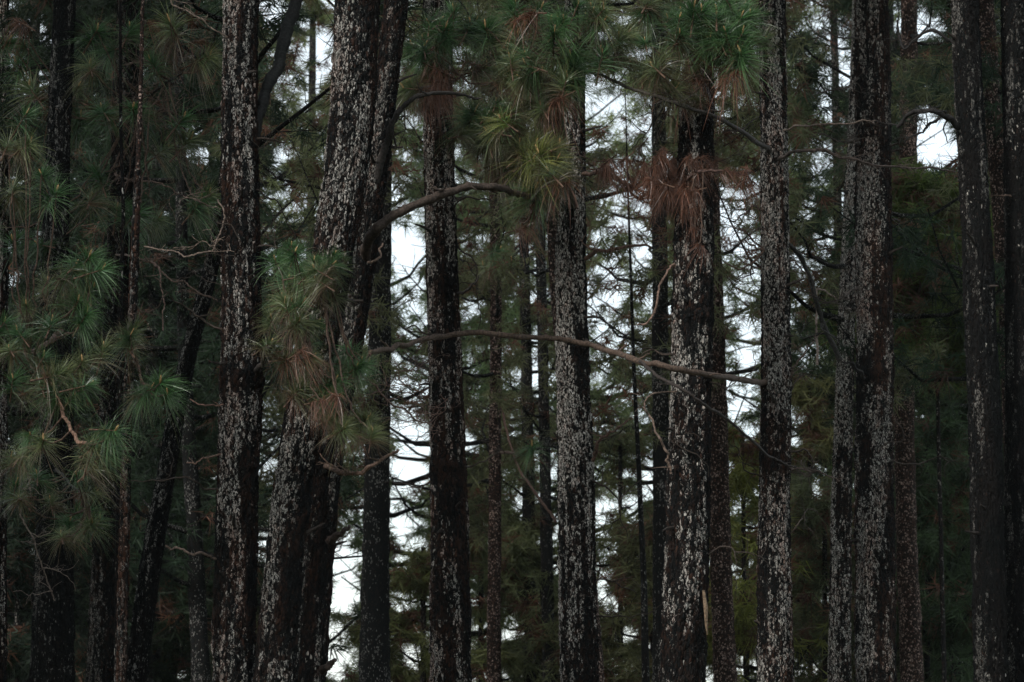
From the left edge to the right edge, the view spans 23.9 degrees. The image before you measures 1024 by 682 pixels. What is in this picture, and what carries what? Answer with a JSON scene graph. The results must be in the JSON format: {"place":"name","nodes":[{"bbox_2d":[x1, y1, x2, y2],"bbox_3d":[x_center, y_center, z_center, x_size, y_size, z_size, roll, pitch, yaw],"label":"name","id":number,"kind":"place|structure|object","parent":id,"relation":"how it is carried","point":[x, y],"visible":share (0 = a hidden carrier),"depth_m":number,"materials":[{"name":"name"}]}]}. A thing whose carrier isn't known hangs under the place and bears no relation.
{"place":"outdoors","nodes":[
{"label":"outdoors","id":0,"kind":"place"},
{"bbox_2d":[7,0,195,681],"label":"pine tree","id":1,"kind":"object","parent":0,"point":[22,2],"visible":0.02,"depth_m":40.91,"materials":[{"name":"green plant"}]},
{"bbox_2d":[8,1,259,656],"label":"pine tree","id":2,"kind":"object","parent":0,"point":[77,254],"depth_m":47.28,"materials":[{"name":"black plant"}]},
{"bbox_2d":[92,0,336,653],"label":"pine tree","id":3,"kind":"object","parent":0,"point":[265,424],"depth_m":52.86,"materials":[{"name":"green plant"}]},
{"bbox_2d":[167,5,361,677],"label":"pine tree","id":4,"kind":"object","parent":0,"point":[341,572],"depth_m":60.86,"materials":[{"name":"green plant"}]},
{"bbox_2d":[8,0,1000,681],"label":"sky","id":5,"kind":"structure","parent":0,"point":[402,248],"materials":[{"name":"white"}]},
{"bbox_2d":[472,489,649,681],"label":"young pine","id":6,"kind":"object","parent":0,"point":[514,567],"visible":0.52,"depth_m":36.30,"materials":[{"name":"green plant"}]},
{"bbox_3d":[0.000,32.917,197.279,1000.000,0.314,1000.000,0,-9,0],"label":"ground","id":7,"kind":"structure","parent":0,"visible":0},
{"bbox_2d":[6,461,131,681],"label":"young pine","id":8,"kind":"object","parent":7,"relation":"on","point":[19,636],"visible":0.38,"depth_m":29.62,"materials":[{"name":"green plant"}]},
{"bbox_2d":[0,0,146,681],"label":"pine tree","id":9,"kind":"object","parent":7,"relation":"on","point":[5,15],"visible":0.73,"depth_m":21.11,"materials":[{"name":"green plant"}]},
{"bbox_2d":[9,0,143,548],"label":"pine tree","id":10,"kind":"object","parent":7,"relation":"on","point":[44,71],"depth_m":57.26,"materials":[{"name":"green plant"}]},
{"bbox_2d":[0,0,160,681],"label":"pine tree","id":11,"kind":"object","parent":7,"relation":"on","point":[53,630],"visible":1,"depth_m":17.62,"materials":[{"name":"green plant"}]},
{"bbox_2d":[7,0,191,681],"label":"pine tree","id":12,"kind":"object","parent":7,"relation":"on","point":[29,13],"visible":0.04,"depth_m":34.70,"materials":[{"name":"green plant"}]},
{"bbox_2d":[0,0,222,681],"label":"pine tree","id":13,"kind":"object","parent":7,"relation":"on","point":[100,649],"visible":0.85,"depth_m":19.73,"materials":[{"name":"green plant"}]},
{"bbox_2d":[114,0,124,671],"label":"pine tree","id":14,"kind":"object","parent":7,"relation":"on","point":[119,373],"visible":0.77,"depth_m":18.87,"materials":[{"name":"brown plant"}]},
{"bbox_2d":[7,0,271,679],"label":"pine tree","id":15,"kind":"object","parent":7,"relation":"on","point":[168,652],"visible":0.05,"depth_m":35.68,"materials":[{"name":"green plant"}]},
{"bbox_2d":[96,0,197,681],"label":"pine tree","id":16,"kind":"object","parent":7,"relation":"on","point":[129,337],"visible":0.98,"depth_m":17.12,"materials":[{"name":"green plant"}]},
{"bbox_2d":[8,67,305,680],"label":"pine tree","id":17,"kind":"object","parent":7,"relation":"on","point":[277,425],"depth_m":45.58,"materials":[{"name":"green plant"}]},
{"bbox_2d":[128,413,258,681],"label":"young pine","id":18,"kind":"object","parent":7,"relation":"on","point":[174,658],"visible":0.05,"depth_m":35.38,"materials":[{"name":"green plant"}]},
{"bbox_2d":[7,0,391,681],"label":"pine tree","id":19,"kind":"object","parent":7,"relation":"on","point":[171,608],"visible":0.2,"depth_m":34.09,"materials":[{"name":"green plant"}]},
{"bbox_2d":[7,0,396,681],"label":"pine tree","id":20,"kind":"object","parent":7,"relation":"on","point":[211,342],"visible":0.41,"depth_m":29.31,"materials":[{"name":"green plant"}]},
{"bbox_2d":[88,0,401,636],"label":"pine tree","id":21,"kind":"object","parent":7,"relation":"on","point":[292,103],"visible":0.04,"depth_m":42.67,"materials":[{"name":"green plant"}]},
{"bbox_2d":[126,0,399,681],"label":"pine tree","id":22,"kind":"object","parent":7,"relation":"on","point":[243,355],"visible":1,"depth_m":17.94,"materials":[{"name":"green plant"}]},
{"bbox_2d":[83,0,461,681],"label":"pine tree","id":23,"kind":"object","parent":7,"relation":"on","point":[147,596],"visible":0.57,"depth_m":20.43,"materials":[{"name":"green plant"}]},
{"bbox_2d":[208,381,359,677],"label":"young pine","id":24,"kind":"object","parent":7,"relation":"on","point":[280,412],"visible":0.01,"depth_m":40.05,"materials":[{"name":"green plant"}]},
{"bbox_2d":[253,0,380,681],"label":"pine tree","id":25,"kind":"object","parent":7,"relation":"on","point":[350,129],"visible":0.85,"depth_m":17.85,"materials":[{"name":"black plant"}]},
{"bbox_2d":[214,0,429,681],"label":"pine tree","id":26,"kind":"object","parent":7,"relation":"on","point":[316,16],"visible":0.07,"depth_m":59.48,"materials":[{"name":"green plant"}]},
{"bbox_2d":[208,0,519,681],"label":"pine tree","id":27,"kind":"object","parent":7,"relation":"on","point":[374,653],"visible":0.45,"depth_m":27.89,"materials":[{"name":"black plant"}]},
{"bbox_2d":[261,4,513,681],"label":"pine tree","id":28,"kind":"object","parent":7,"relation":"on","point":[412,349],"visible":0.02,"depth_m":48.46,"materials":[{"name":"green plant"}]},
{"bbox_2d":[330,530,514,681],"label":"young pine","id":29,"kind":"object","parent":7,"relation":"on","point":[412,578],"visible":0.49,"depth_m":35.61,"materials":[{"name":"green plant"}]},
{"bbox_2d":[298,0,566,681],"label":"pine tree","id":30,"kind":"object","parent":7,"relation":"on","point":[316,665],"visible":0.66,"depth_m":18.49,"materials":[{"name":"brown plant"}]},
{"bbox_2d":[329,57,557,678],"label":"pine tree","id":31,"kind":"object","parent":7,"relation":"on","point":[425,378],"visible":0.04,"depth_m":62.75,"materials":[{"name":"green plant"}]},
{"bbox_2d":[389,428,555,681],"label":"young pine","id":32,"kind":"object","parent":7,"relation":"on","point":[473,459],"visible":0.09,"depth_m":39.79,"materials":[{"name":"green plant"}]},
{"bbox_2d":[332,0,620,677],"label":"pine tree","id":33,"kind":"object","parent":7,"relation":"on","point":[473,324],"visible":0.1,"depth_m":44.60,"materials":[{"name":"green plant"}]},
{"bbox_2d":[369,0,589,681],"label":"pine tree","id":34,"kind":"object","parent":7,"relation":"on","point":[450,611],"visible":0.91,"depth_m":19.82,"materials":[{"name":"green plant"}]},
{"bbox_2d":[353,0,620,681],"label":"pine tree","id":35,"kind":"object","parent":7,"relation":"on","point":[493,294],"visible":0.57,"depth_m":33.04,"materials":[{"name":"green plant"}]},
{"bbox_2d":[339,1,648,675],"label":"pine tree","id":36,"kind":"object","parent":7,"relation":"on","point":[460,173],"visible":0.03,"depth_m":50.44,"materials":[{"name":"green plant"}]},
{"bbox_2d":[390,0,670,681],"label":"pine tree","id":37,"kind":"object","parent":7,"relation":"on","point":[477,542],"visible":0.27,"depth_m":37.20,"materials":[{"name":"green plant"}]},
{"bbox_2d":[410,1,651,681],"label":"pine tree","id":38,"kind":"object","parent":7,"relation":"on","point":[592,118],"visible":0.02,"depth_m":60.38,"materials":[{"name":"green plant"}]},
{"bbox_2d":[410,0,652,681],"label":"pine tree","id":39,"kind":"object","parent":7,"relation":"on","point":[545,519],"visible":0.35,"depth_m":36.08,"materials":[{"name":"green plant"}]},
{"bbox_2d":[407,0,737,681],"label":"pine tree","id":40,"kind":"object","parent":7,"relation":"on","point":[635,304],"visible":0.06,"depth_m":47.47,"materials":[{"name":"green plant"}]},
{"bbox_2d":[416,0,729,681],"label":"pine tree","id":41,"kind":"object","parent":7,"relation":"on","point":[551,233],"visible":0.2,"depth_m":26.96,"materials":[{"name":"green plant"}]},
{"bbox_2d":[456,0,700,681],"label":"pine tree","id":42,"kind":"object","parent":7,"relation":"on","point":[577,580],"visible":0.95,"depth_m":19.94,"materials":[{"name":"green plant"}]},
{"bbox_2d":[515,428,711,681],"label":"young pine","id":43,"kind":"object","parent":7,"relation":"on","point":[619,450],"visible":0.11,"depth_m":39.17,"materials":[{"name":"green plant"}]},
{"bbox_2d":[529,510,737,681],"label":"young pine","id":44,"kind":"object","parent":7,"relation":"on","point":[629,560],"visible":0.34,"depth_m":33.51,"materials":[{"name":"green plant"}]},
{"bbox_2d":[319,0,955,681],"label":"pine tree","id":45,"kind":"object","parent":7,"relation":"on","point":[775,648],"visible":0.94,"depth_m":21.03,"materials":[{"name":"brown plant"}]},
{"bbox_2d":[625,81,649,681],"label":"pine tree","id":46,"kind":"object","parent":7,"relation":"on","point":[644,641],"visible":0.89,"depth_m":27.02,"materials":[{"name":"black plant"}]},
{"bbox_2d":[494,0,803,681],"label":"pine tree","id":47,"kind":"object","parent":7,"relation":"on","point":[660,335],"visible":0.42,"depth_m":29.21,"materials":[{"name":"green plant"}]},
{"bbox_2d":[551,0,753,678],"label":"pine tree","id":48,"kind":"object","parent":7,"relation":"on","point":[625,202],"visible":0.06,"depth_m":56.84,"materials":[{"name":"green plant"}]},
{"bbox_2d":[533,0,830,657],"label":"pine tree","id":49,"kind":"object","parent":7,"relation":"on","point":[610,420],"visible":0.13,"depth_m":43.73,"materials":[{"name":"green plant"}]},
{"bbox_2d":[613,0,786,681],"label":"pine tree","id":50,"kind":"object","parent":7,"relation":"on","point":[703,43],"visible":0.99,"depth_m":19.14,"materials":[{"name":"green plant"}]},
{"bbox_2d":[585,0,850,681],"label":"pine tree","id":51,"kind":"object","parent":7,"relation":"on","point":[723,644],"visible":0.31,"depth_m":30.00,"materials":[{"name":"green plant"}]},
{"bbox_2d":[615,0,844,674],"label":"pine tree","id":52,"kind":"object","parent":7,"relation":"on","point":[735,371],"visible":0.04,"depth_m":46.93,"materials":[{"name":"green plant"}]},
{"bbox_2d":[639,517,821,681],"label":"young pine","id":53,"kind":"object","parent":7,"relation":"on","point":[817,675],"visible":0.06,"depth_m":34.63,"materials":[{"name":"green plant"}]},
{"bbox_2d":[668,0,833,679],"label":"pine tree","id":54,"kind":"object","parent":7,"relation":"on","point":[752,342],"depth_m":54.64,"materials":[{"name":"green plant"}]},
{"bbox_2d":[648,418,854,681],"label":"young pine","id":55,"kind":"object","parent":7,"relation":"on","point":[746,601],"visible":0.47,"depth_m":31.36,"materials":[{"name":"green plant"}]},
{"bbox_2d":[710,372,855,680],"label":"young pine","id":56,"kind":"object","parent":7,"relation":"on","point":[804,398],"visible":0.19,"depth_m":38.02,"materials":[{"name":"green plant"}]},
{"bbox_2d":[737,404,832,677],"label":"pine tree","id":57,"kind":"object","parent":7,"relation":"on","point":[821,557],"depth_m":59.76,"materials":[{"name":"green plant"}]},
{"bbox_2d":[627,0,1004,681],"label":"pine tree","id":58,"kind":"object","parent":7,"relation":"on","point":[839,668],"visible":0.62,"depth_m":26.66,"materials":[{"name":"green plant"}]},
{"bbox_2d":[708,468,947,681],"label":"young pine","id":59,"kind":"object","parent":7,"relation":"on","point":[821,506],"visible":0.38,"depth_m":32.78,"materials":[{"name":"green plant"}]},
{"bbox_2d":[725,0,942,677],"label":"pine tree","id":60,"kind":"object","parent":7,"relation":"on","point":[836,64],"visible":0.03,"depth_m":45.89,"materials":[{"name":"green plant"}]},
{"bbox_2d":[729,0,963,667],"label":"pine tree","id":61,"kind":"object","parent":7,"relation":"on","point":[822,368],"visible":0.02,"depth_m":40.99,"materials":[{"name":"green plant"}]},
{"bbox_2d":[747,2,963,670],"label":"pine tree","id":62,"kind":"object","parent":7,"relation":"on","point":[820,145],"visible":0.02,"depth_m":53.07,"materials":[{"name":"green plant"}]},
{"bbox_2d":[756,0,1001,681],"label":"pine tree","id":63,"kind":"object","parent":7,"relation":"on","point":[911,668],"visible":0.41,"depth_m":31.06,"materials":[{"name":"green plant"}]},
{"bbox_2d":[792,0,969,681],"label":"pine tree","id":64,"kind":"object","parent":7,"relation":"on","point":[875,614],"visible":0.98,"depth_m":22.11,"materials":[{"name":"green plant"}]},
{"bbox_2d":[792,152,1000,681],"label":"pine tree","id":65,"kind":"object","parent":7,"relation":"on","point":[905,190],"visible":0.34,"depth_m":29.36,"materials":[{"name":"green plant"}]},
{"bbox_2d":[821,397,973,681],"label":"young pine","id":66,"kind":"object","parent":7,"relation":"on","point":[958,619],"visible":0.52,"depth_m":32.62,"materials":[{"name":"plant"}]},
{"bbox_2d":[791,0,1003,678],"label":"pine tree","id":67,"kind":"object","parent":7,"relation":"on","point":[821,350],"visible":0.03,"depth_m":38.53,"materials":[{"name":"green plant"}]},
{"bbox_2d":[791,360,1003,675],"bbox_3d":[6.329,2.705,37.022,4.668,9.740,4.363,0,-9,0],"label":"pine tree","id":68,"kind":"object","parent":7,"relation":"on","point":[924,409],"visible":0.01,"depth_m":36.44,"materials":[{"name":"green plant"}]},
{"bbox_2d":[801,2,999,495],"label":"pine tree","id":69,"kind":"object","parent":7,"relation":"on","point":[823,251],"depth_m":45.49,"materials":[{"name":"green plant"}]},
{"bbox_2d":[818,0,1005,490],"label":"pine tree","id":70,"kind":"object","parent":7,"relation":"on","point":[992,95],"visible":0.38,"depth_m":25.98,"materials":[{"name":"green plant"}]},
{"bbox_2d":[852,0,1003,680],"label":"pine tree","id":71,"kind":"object","parent":7,"relation":"on","point":[947,398],"visible":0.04,"depth_m":36.50,"materials":[{"name":"green plant"}]},
{"bbox_2d":[873,0,1008,681],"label":"pine tree","id":72,"kind":"object","parent":7,"relation":"on","point":[987,545],"visible":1,"depth_m":19.14,"materials":[{"name":"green plant"}]},
{"bbox_2d":[989,0,1023,681],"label":"pine tree","id":73,"kind":"object","parent":7,"relation":"on","point":[1012,39],"visible":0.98,"depth_m":19.49,"materials":[{"name":"brown plant"}]}
]}

